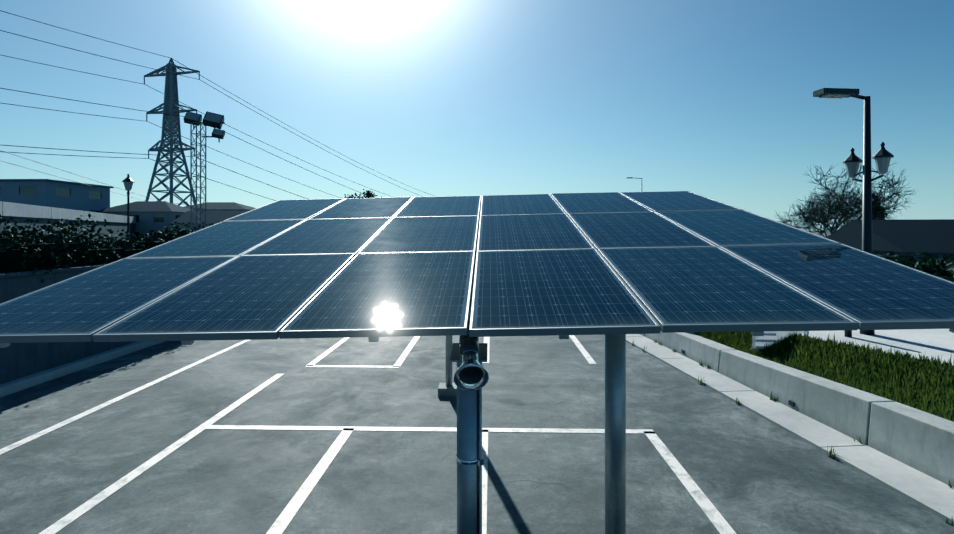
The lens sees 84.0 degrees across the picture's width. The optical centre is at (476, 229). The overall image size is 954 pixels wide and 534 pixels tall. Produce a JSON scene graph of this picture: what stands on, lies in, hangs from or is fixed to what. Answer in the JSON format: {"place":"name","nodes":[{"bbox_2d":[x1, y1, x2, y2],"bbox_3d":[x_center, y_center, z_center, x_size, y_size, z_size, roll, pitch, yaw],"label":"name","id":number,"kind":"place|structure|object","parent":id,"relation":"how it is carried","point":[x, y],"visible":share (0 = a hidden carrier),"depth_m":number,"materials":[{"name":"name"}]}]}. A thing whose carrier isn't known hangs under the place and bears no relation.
{"place":"outdoors","nodes":[
{"label":"outdoors","id":0,"kind":"place"},
{"bbox_2d":[170,211,247,232],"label":"house","id":1,"kind":"structure","parent":0,"point":[214,217],"depth_m":78.64,"materials":[{"name":"grey concrete"}]},
{"bbox_2d":[184,202,255,210],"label":"roof","id":2,"kind":"structure","parent":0,"point":[222,206],"depth_m":102.89,"materials":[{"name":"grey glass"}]},
{"bbox_2d":[0,231,953,533],"bbox_3d":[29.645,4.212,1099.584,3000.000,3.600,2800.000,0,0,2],"label":"ground","id":3,"kind":"structure","parent":0,"point":[750,471],"depth_m":5.77,"materials":[{"name":"grey asphalt"}]},
{"bbox_2d":[0,179,113,212],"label":"building","id":4,"kind":"structure","parent":3,"relation":"on","point":[63,194],"depth_m":73.31,"materials":[{"name":"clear glass"}]},
{"bbox_2d":[0,201,135,245],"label":"wall","id":5,"kind":"structure","parent":3,"relation":"on","point":[21,214],"depth_m":48.59,"materials":[{"name":"paint"}]},
{"bbox_2d":[0,150,186,205],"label":"power lines","id":6,"kind":"object","parent":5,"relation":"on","point":[69,172],"visible":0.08,"depth_m":61.02,"materials":[{"name":"metal"}]},
{"bbox_2d":[0,264,164,397],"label":"boundary wall","id":7,"kind":"structure","parent":3,"relation":"on","point":[23,366],"depth_m":8.51,"materials":[{"name":"concrete"}]},
{"bbox_2d":[0,213,219,282],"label":"hedge","id":8,"kind":"object","parent":3,"relation":"on","point":[13,238],"depth_m":9.40,"materials":[{"name":"green plant"}]},
{"bbox_2d":[122,174,133,239],"bbox_3d":[-16.740,-0.148,25.446,0.450,5.120,0.520,0,0,2],"label":"lantern lamp","id":9,"kind":"object","parent":3,"relation":"on","point":[128,181],"visible":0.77,"depth_m":25.41,"materials":[{"name":"metal"}]},
{"bbox_2d":[98,201,194,239],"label":"house","id":10,"kind":"structure","parent":3,"relation":"on","point":[154,215],"depth_m":81.45,"materials":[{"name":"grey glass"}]},
{"bbox_2d":[144,58,199,205],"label":"transmission tower","id":11,"kind":"structure","parent":3,"relation":"on","point":[171,104],"depth_m":161.50,"materials":[{"name":"metal"}]},
{"bbox_2d":[0,10,435,200],"bbox_3d":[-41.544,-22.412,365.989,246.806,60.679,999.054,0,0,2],"label":"power lines","id":12,"kind":"structure","parent":11,"relation":"attached to","point":[163,113],"depth_m":153.81,"materials":[{"name":"grey metal"}]},
{"bbox_2d":[184,111,224,230],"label":"floodlight mast","id":13,"kind":"object","parent":3,"relation":"on","point":[211,119],"visible":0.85,"depth_m":60.38,"materials":[{"name":"metal"}]},
{"bbox_2d":[344,189,381,198],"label":"tree","id":14,"kind":"object","parent":3,"relation":"on","point":[367,194],"visible":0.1,"depth_m":96.87,"materials":[{"name":"green plant"}]},
{"bbox_2d":[0,335,735,533],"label":"parking lines","id":15,"kind":"object","parent":3,"relation":"on","point":[695,491],"visible":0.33,"depth_m":5.97,"materials":[{"name":"paint"}]},
{"bbox_2d":[0,205,953,347],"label":"canopy frame","id":16,"kind":"object","parent":3,"relation":"on","point":[376,339],"visible":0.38,"depth_m":2.81,"materials":[{"name":"grey metal"}]},
{"bbox_2d":[454,327,488,533],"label":"drainpipe","id":17,"kind":"object","parent":16,"relation":"attached to","point":[471,373],"visible":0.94,"depth_m":2.74,"materials":[{"name":"silver metal"}]},
{"bbox_2d":[0,191,953,342],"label":"solar frames","id":18,"kind":"structure","parent":16,"relation":"on","point":[657,328],"depth_m":2.82,"materials":[{"name":"silver metal"}]},
{"bbox_2d":[0,191,953,334],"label":"solar panels","id":19,"kind":"object","parent":18,"relation":"in","point":[583,287],"visible":0.94,"depth_m":3.73,"materials":[{"name":"blue glass"}]},
{"bbox_2d":[438,334,625,533],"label":"canopy posts","id":20,"kind":"object","parent":3,"relation":"on","point":[615,433],"visible":0.54,"depth_m":3.69,"materials":[{"name":"grey metal"}]},
{"bbox_2d":[626,334,953,524],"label":"gutter kerb","id":21,"kind":"structure","parent":3,"relation":"on","point":[929,493],"depth_m":6.04,"materials":[{"name":"concrete"}]},
{"bbox_2d":[632,339,953,525],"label":"kerb weeds","id":22,"kind":"object","parent":3,"relation":"on","point":[774,399],"visible":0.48,"depth_m":7.34,"materials":[{"name":"green plant"}]},
{"bbox_2d":[640,331,953,487],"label":"barrier wall","id":23,"kind":"structure","parent":3,"relation":"on","point":[919,440],"depth_m":6.22,"materials":[{"name":"grey concrete"}]},
{"bbox_2d":[681,350,794,406],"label":"barrier drain slots","id":24,"kind":"object","parent":23,"relation":"in","point":[791,403],"visible":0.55,"depth_m":7.06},
{"bbox_2d":[690,329,953,364],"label":"raised pavement","id":25,"kind":"structure","parent":3,"relation":"on","point":[934,343],"depth_m":8.20,"materials":[{"name":"concrete"}]},
{"bbox_2d":[751,331,808,351],"bbox_3d":[4.873,1.859,8.522,0.870,0.526,0.031,0,0,7],"label":"sign","id":26,"kind":"object","parent":25,"relation":"attached to","point":[768,338],"visible":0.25,"depth_m":8.52,"materials":[{"name":"concrete"}]},
{"bbox_2d":[694,331,953,421],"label":"verge grass","id":27,"kind":"structure","parent":25,"relation":"on","point":[924,383],"depth_m":7.09,"materials":[{"name":"green plant"}]},
{"bbox_2d":[844,330,851,336],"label":"pavement bollards","id":28,"kind":"object","parent":25,"relation":"on","point":[847,333],"visible":0.12,"depth_m":8.45,"materials":[{"name":"metal"}]},
{"bbox_2d":[813,88,893,334],"bbox_3d":[6.054,-0.284,8.679,1.000,3.992,0.880,0,0,-5],"label":"street lamp","id":29,"kind":"object","parent":25,"relation":"on","point":[882,157],"visible":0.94,"depth_m":8.66,"materials":[{"name":"metal"}]},
{"bbox_2d":[872,251,953,281],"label":"hedge","id":30,"kind":"object","parent":25,"relation":"on","point":[929,263],"depth_m":12.46,"materials":[{"name":"green plant"}]},
{"bbox_2d":[775,188,911,237],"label":"bare tree","id":31,"kind":"object","parent":3,"relation":"on","point":[830,212],"visible":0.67,"depth_m":40.94,"materials":[{"name":"brown plant"}]},
{"bbox_2d":[787,156,914,234],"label":"bare tree","id":32,"kind":"object","parent":3,"relation":"on","point":[878,197],"visible":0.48,"depth_m":42.16,"materials":[{"name":"brown plant"}]},
{"bbox_2d":[0,0,953,230],"label":"sky","id":33,"kind":"structure","parent":0,"point":[712,99],"materials":[{"name":"blue"}]},
{"bbox_2d":[872,193,884,219],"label":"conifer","id":34,"kind":"object","parent":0,"point":[877,210],"visible":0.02,"depth_m":60.21,"materials":[{"name":"green plant"}]},
{"bbox_2d":[826,219,953,270],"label":"building","id":35,"kind":"structure","parent":0,"point":[905,238],"depth_m":28.48,"materials":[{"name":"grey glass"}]}
]}

